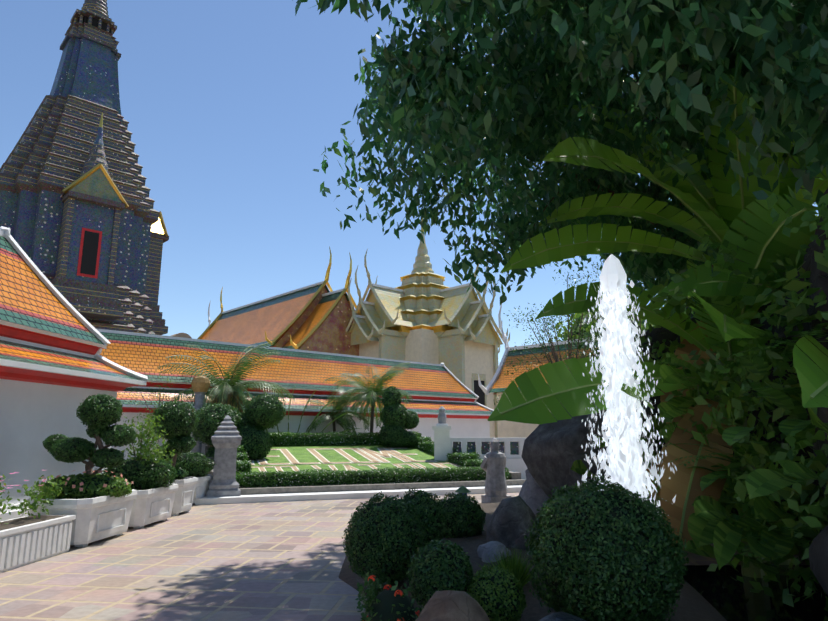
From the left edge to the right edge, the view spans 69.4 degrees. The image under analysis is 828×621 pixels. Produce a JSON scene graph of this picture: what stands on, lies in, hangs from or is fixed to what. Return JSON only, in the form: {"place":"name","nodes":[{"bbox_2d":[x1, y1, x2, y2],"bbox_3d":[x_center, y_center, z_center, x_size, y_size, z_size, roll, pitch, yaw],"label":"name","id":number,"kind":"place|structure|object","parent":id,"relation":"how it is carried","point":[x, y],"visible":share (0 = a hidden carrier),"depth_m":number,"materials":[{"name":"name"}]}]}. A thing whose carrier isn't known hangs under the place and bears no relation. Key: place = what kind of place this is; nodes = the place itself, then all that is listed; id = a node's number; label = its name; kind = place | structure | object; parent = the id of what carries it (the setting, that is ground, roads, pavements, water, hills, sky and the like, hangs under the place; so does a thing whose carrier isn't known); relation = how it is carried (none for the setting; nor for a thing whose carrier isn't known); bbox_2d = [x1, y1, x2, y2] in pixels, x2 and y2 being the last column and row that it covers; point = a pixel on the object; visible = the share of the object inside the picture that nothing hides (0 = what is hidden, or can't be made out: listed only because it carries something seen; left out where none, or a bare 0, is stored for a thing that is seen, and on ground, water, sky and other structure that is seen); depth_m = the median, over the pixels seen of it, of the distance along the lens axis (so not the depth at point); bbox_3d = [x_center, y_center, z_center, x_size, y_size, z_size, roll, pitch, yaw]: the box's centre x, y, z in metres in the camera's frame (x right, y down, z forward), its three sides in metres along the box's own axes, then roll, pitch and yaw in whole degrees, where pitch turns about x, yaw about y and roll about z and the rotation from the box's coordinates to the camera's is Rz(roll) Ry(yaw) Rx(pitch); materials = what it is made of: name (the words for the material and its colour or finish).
{"place":"outdoors","nodes":[
{"label":"outdoors","id":0,"kind":"place"},
{"bbox_2d":[157,342,294,431],"bbox_3d":[-6.531,3.355,20.904,4.744,4.775,4.726,0,-11,-1],"label":"palm","id":1,"kind":"object","parent":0,"point":[241,393],"depth_m":20.48,"materials":[{"name":"green plant"}]},
{"bbox_2d":[306,387,369,432],"bbox_3d":[-3.265,4.671,23.949,3.036,3.387,2.907,0,-11,-1],"label":"palm","id":2,"kind":"object","parent":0,"point":[340,419],"depth_m":23.64,"materials":[{"name":"green plant"}]},
{"bbox_2d":[325,362,412,432],"bbox_3d":[-1.789,4.139,23.660,3.554,4.316,3.571,0,-11,-1],"label":"palm","id":3,"kind":"object","parent":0,"point":[366,397],"depth_m":23.58,"materials":[{"name":"green plant"}]},
{"bbox_2d":[0,480,808,620],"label":"paving","id":4,"kind":"structure","parent":0,"point":[272,561],"depth_m":6.87,"materials":[{"name":"beige stone"}]},
{"bbox_2d":[0,515,75,572],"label":"flower box","id":5,"kind":"object","parent":4,"relation":"on","point":[29,540],"visible":0.96,"depth_m":7.37,"materials":[{"name":"concrete"}]},
{"bbox_2d":[0,226,147,520],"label":"gallery","id":6,"kind":"object","parent":4,"relation":"on","point":[56,369],"visible":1,"depth_m":9.91,"materials":[{"name":"orange tile"}]},
{"bbox_2d":[26,489,137,546],"bbox_3d":[-4.904,3.063,8.867,0.969,0.660,1.479,-1,-11,4],"label":"planter","id":7,"kind":"object","parent":4,"relation":"on","point":[99,518],"visible":0.56,"depth_m":8.39,"materials":[{"name":"concrete"}]},
{"bbox_2d":[39,470,132,490],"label":"flowers","id":8,"kind":"object","parent":7,"relation":"on","point":[82,483],"visible":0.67,"depth_m":8.70,"materials":[{"name":"plant"}]},
{"bbox_2d":[0,0,168,334],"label":"chedi","id":9,"kind":"structure","parent":4,"relation":"on","point":[81,218],"depth_m":42.08,"materials":[{"name":"blue tile"}]},
{"bbox_2d":[82,425,176,475],"bbox_3d":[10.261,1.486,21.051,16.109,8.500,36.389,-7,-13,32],"label":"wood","id":10,"kind":"object","parent":4,"relation":"on","point":[89,465],"visible":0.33,"depth_m":9.09,"materials":[{"name":"brown wood"}]},
{"bbox_2d":[125,373,175,448],"bbox_3d":[-7.820,3.600,18.398,2.242,3.319,1.807,0,-11,-1],"label":"shrub","id":11,"kind":"object","parent":4,"relation":"on","point":[151,403],"depth_m":18.39,"materials":[{"name":"green plant"}]},
{"bbox_2d":[128,484,178,527],"bbox_3d":[-4.807,3.385,10.385,0.918,0.620,1.377,-1,-11,4],"label":"planter","id":12,"kind":"object","parent":4,"relation":"on","point":[149,506],"visible":0.52,"depth_m":10.06,"materials":[{"name":"concrete"}]},
{"bbox_2d":[171,333,190,337],"bbox_3d":[-13.225,4.692,33.093,1.625,6.900,1.300,10,-15,-42],"label":"arch niche","id":13,"kind":"object","parent":4,"relation":"on","point":[184,335],"visible":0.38,"depth_m":33.38,"materials":[{"name":"beige paint"}]},
{"bbox_2d":[169,477,196,515],"bbox_3d":[-4.774,3.619,11.665,0.816,0.660,0.816,-1,-11,4],"label":"planter","id":14,"kind":"object","parent":4,"relation":"on","point":[183,498],"visible":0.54,"depth_m":11.47,"materials":[{"name":"concrete"}]},
{"bbox_2d":[191,376,209,454],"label":"light column","id":15,"kind":"structure","parent":4,"relation":"on","point":[200,385],"depth_m":19.48,"materials":[{"name":"grey stone"}]},
{"bbox_2d":[192,475,212,503],"bbox_3d":[-5.046,3.959,13.172,0.816,0.580,1.275,-1,-11,4],"label":"planter","id":16,"kind":"object","parent":4,"relation":"on","point":[201,487],"visible":0.21,"depth_m":13.15,"materials":[{"name":"concrete"}]},
{"bbox_2d":[197,246,361,355],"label":"temple hall","id":17,"kind":"structure","parent":4,"relation":"on","point":[316,317],"depth_m":52.15,"materials":[{"name":"orange tile"}]},
{"bbox_2d":[97,329,493,459],"bbox_3d":[-19.035,1.472,12.127,60.562,5.050,4.385,10,-15,-42],"label":"gallery","id":18,"kind":"object","parent":4,"relation":"on","point":[431,389],"visible":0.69,"depth_m":23.95,"materials":[{"name":"orange tile"}]},
{"bbox_2d":[195,444,524,504],"bbox_3d":[-2.305,4.784,18.662,8.440,1.100,9.250,4,-12,-19],"label":"lawn bed","id":19,"kind":"object","parent":4,"relation":"on","point":[303,454],"visible":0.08,"depth_m":15.32,"materials":[{"name":"green plant"}]},
{"bbox_2d":[207,415,241,496],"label":"stone pillar","id":20,"kind":"structure","parent":19,"relation":"on","point":[226,438],"depth_m":13.63,"materials":[{"name":"grey stone"}]},
{"bbox_2d":[208,388,241,446],"bbox_3d":[-6.502,3.969,20.635,1.097,2.857,1.105,0,-11,-1],"label":"skirt palm","id":21,"kind":"object","parent":19,"relation":"on","point":[228,400],"visible":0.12,"depth_m":20.38,"materials":[{"name":"green plant"}]},
{"bbox_2d":[262,385,359,444],"bbox_3d":[-4.676,4.256,22.141,5.450,3.145,1.804,0,-11,-1],"label":"fan palm","id":22,"kind":"object","parent":19,"relation":"on","point":[317,414],"depth_m":22.33,"materials":[{"name":"green plant"}]},
{"bbox_2d":[248,447,462,471],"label":"welcome letters","id":23,"kind":"object","parent":19,"relation":"on","point":[384,452],"visible":0.58,"depth_m":18.66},
{"bbox_2d":[236,431,509,487],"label":"hedge leaves","id":24,"kind":"object","parent":19,"relation":"on","point":[244,476],"visible":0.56,"depth_m":15.68,"materials":[{"name":"green plant"}]},
{"bbox_2d":[42,296,728,620],"bbox_3d":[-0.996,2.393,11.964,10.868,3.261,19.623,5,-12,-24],"label":"bush leaves","id":25,"kind":"object","parent":4,"relation":"on","point":[586,490],"visible":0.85,"depth_m":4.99,"materials":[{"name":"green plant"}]},
{"bbox_2d":[363,575,419,620],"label":"red flowers","id":26,"kind":"object","parent":25,"relation":"on","point":[400,592],"visible":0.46,"depth_m":4.24,"materials":[{"name":"red plant"}]},
{"bbox_2d":[0,217,827,620],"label":"bushes","id":27,"kind":"object","parent":4,"relation":"on","point":[756,485],"visible":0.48,"depth_m":5.30,"materials":[{"name":"green plant"}]},
{"bbox_2d":[0,470,46,491],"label":"pink flowers","id":28,"kind":"object","parent":27,"relation":"on","point":[18,485],"visible":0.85,"depth_m":7.32,"materials":[{"name":"pink plant"}]},
{"bbox_2d":[346,218,509,437],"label":"mondop","id":29,"kind":"structure","parent":4,"relation":"on","point":[423,313],"depth_m":50.47,"materials":[{"name":"beige stone"}]},
{"bbox_2d":[415,590,489,620],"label":"tan rock","id":30,"kind":"object","parent":4,"relation":"on","point":[448,605],"visible":1,"depth_m":3.82,"materials":[{"name":"beige stone"}]},
{"bbox_2d":[432,406,527,480],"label":"boundary wall","id":31,"kind":"structure","parent":4,"relation":"on","point":[444,443],"depth_m":19.27,"materials":[{"name":"white paint"}]},
{"bbox_2d":[494,264,603,406],"bbox_3d":[3.395,1.633,13.376,3.295,5.222,3.660,0,-11,-1],"label":"tree","id":32,"kind":"object","parent":4,"relation":"on","point":[561,335],"depth_m":13.39,"materials":[{"name":"green plant"}]},
{"bbox_2d":[572,253,692,391],"bbox_3d":[5.675,1.419,14.572,3.690,6.108,4.368,0,-11,-1],"label":"tree","id":33,"kind":"object","parent":4,"relation":"on","point":[605,328],"depth_m":14.61,"materials":[{"name":"green plant"}]},
{"bbox_2d":[551,202,818,341],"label":"distant trees","id":34,"kind":"object","parent":4,"relation":"on","point":[579,315],"depth_m":38.62,"materials":[{"name":"green plant"}]},
{"bbox_2d":[635,313,739,538],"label":"rock wall","id":35,"kind":"structure","parent":4,"relation":"on","point":[655,334],"depth_m":8.86,"materials":[{"name":"stone"}]},
{"bbox_2d":[727,354,821,542],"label":"rock wall","id":36,"kind":"structure","parent":4,"relation":"on","point":[755,413],"depth_m":7.02,"materials":[{"name":"stone"}]},
{"bbox_2d":[0,0,818,365],"label":"sky","id":37,"kind":"structure","parent":0,"point":[231,108],"materials":[{"name":"blue"}]},
{"bbox_2d":[455,486,470,494],"bbox_3d":[0.704,2.802,8.579,0.277,0.560,0.277,5,-12,-23],"label":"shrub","id":38,"kind":"object","parent":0,"point":[463,490],"visible":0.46,"depth_m":8.56,"materials":[{"name":"green plant"}]},
{"bbox_2d":[480,438,510,502],"bbox_3d":[1.804,3.546,13.252,0.617,1.420,0.509,4,-12,-21],"label":"statue monk","id":39,"kind":"object","parent":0,"point":[493,465],"visible":0.98,"depth_m":13.08},
{"bbox_2d":[339,502,726,620],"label":"island soil","id":40,"kind":"structure","parent":0,"point":[693,604],"depth_m":5.62,"materials":[{"name":"brown soil"}]},
{"bbox_2d":[477,541,511,562],"bbox_3d":[0.880,2.638,6.433,0.377,0.286,0.368,0,-11,-1],"label":"rock","id":41,"kind":"object","parent":40,"relation":"on","point":[484,550],"visible":0.5,"depth_m":6.38,"materials":[{"name":"grey stone"}]},
{"bbox_2d":[479,544,533,585],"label":"grass tufts","id":42,"kind":"object","parent":40,"relation":"on","point":[518,568],"visible":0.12,"depth_m":5.55,"materials":[{"name":"green plant"}]},
{"bbox_2d":[486,496,535,548],"bbox_3d":[1.166,2.474,7.034,0.607,0.579,0.606,0,-11,-1],"label":"rock","id":43,"kind":"object","parent":40,"relation":"on","point":[509,524],"visible":0.81,"depth_m":6.83,"materials":[{"name":"grey stone"}]},
{"bbox_2d":[518,469,549,515],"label":"rock wall","id":44,"kind":"structure","parent":40,"relation":"on","point":[533,495],"depth_m":9.42,"materials":[{"name":"grey stone"}]},
{"bbox_2d":[521,399,660,502],"bbox_3d":[3.227,2.101,9.063,2.770,2.264,1.797,4,-12,-21],"label":"boulder","id":45,"kind":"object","parent":40,"relation":"on","point":[552,453],"depth_m":8.60,"materials":[{"name":"grey stone"}]},
{"bbox_2d":[577,279,676,515],"bbox_3d":[2.173,0.953,6.171,0.940,2.691,0.937,0,-11,-1],"label":"fountain spray","id":46,"kind":"object","parent":40,"relation":"on","point":[606,305],"visible":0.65,"depth_m":6.17,"materials":[{"name":"white liquid"}]},
{"bbox_2d":[478,304,597,453],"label":"temple building","id":47,"kind":"structure","parent":0,"point":[507,429],"depth_m":36.37,"materials":[{"name":"orange tile"}]},
{"bbox_2d":[295,0,827,325],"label":"tree","id":48,"kind":"object","parent":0,"point":[547,58],"depth_m":7.47,"materials":[{"name":"green plant"}]},
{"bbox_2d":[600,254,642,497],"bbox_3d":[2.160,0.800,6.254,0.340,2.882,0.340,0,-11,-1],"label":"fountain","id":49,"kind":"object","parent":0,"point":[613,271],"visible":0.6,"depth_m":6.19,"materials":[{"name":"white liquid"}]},
{"bbox_2d":[487,193,816,577],"bbox_3d":[3.490,0.911,6.675,5.439,4.035,4.061,0,-11,-1],"label":"banana","id":50,"kind":"object","parent":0,"point":[533,384],"depth_m":6.48,"materials":[{"name":"green plant"}]},
{"bbox_2d":[500,66,827,564],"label":"banana","id":51,"kind":"object","parent":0,"point":[724,203],"depth_m":8.36,"materials":[{"name":"green plant"}]},
{"bbox_2d":[642,398,735,556],"bbox_3d":[2.921,1.865,6.582,1.174,1.782,1.885,0,-11,-1],"label":"dry banana","id":52,"kind":"object","parent":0,"point":[677,482],"visible":0.44,"depth_m":6.03,"materials":[{"name":"brown plant"}]},
{"bbox_2d":[660,314,721,428],"bbox_3d":[3.896,0.606,7.114,1.613,1.644,1.391,0,-11,-1],"label":"dry banana","id":53,"kind":"object","parent":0,"point":[688,348],"visible":0.08,"depth_m":7.59,"materials":[{"name":"brown plant"}]},
{"bbox_2d":[648,176,827,611],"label":"shrub","id":54,"kind":"object","parent":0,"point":[750,361],"visible":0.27,"depth_m":5.17,"materials":[{"name":"green plant"}]},
{"bbox_2d":[656,262,827,407],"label":"banana","id":55,"kind":"object","parent":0,"point":[812,376],"depth_m":4.72,"materials":[{"name":"green plant"}]},
{"bbox_2d":[680,565,827,620],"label":"pond","id":56,"kind":"structure","parent":0,"point":[724,594],"depth_m":5.75,"materials":[{"name":"black liquid"}]},
{"bbox_2d":[539,612,585,620],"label":"wet rock","id":57,"kind":"object","parent":56,"relation":"on","point":[559,616],"visible":1,"depth_m":3.92,"materials":[{"name":"grey stone"}]},
{"bbox_2d":[793,188,827,517],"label":"trunk","id":58,"kind":"object","parent":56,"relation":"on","point":[817,280],"visible":0.23,"depth_m":4.87,"materials":[{"name":"brown wood"}]},
{"bbox_2d":[809,525,827,594],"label":"rock","id":59,"kind":"object","parent":56,"relation":"on","point":[818,554],"visible":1,"depth_m":4.08,"materials":[{"name":"grey stone"}]},
{"bbox_2d":[750,242,812,349],"bbox_3d":[4.265,-0.545,5.909,1.873,1.685,1.912,-7,-13,31],"label":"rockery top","id":60,"kind":"object","parent":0,"point":[806,266],"visible":0.15,"depth_m":5.75,"materials":[{"name":"stone"}]}
]}

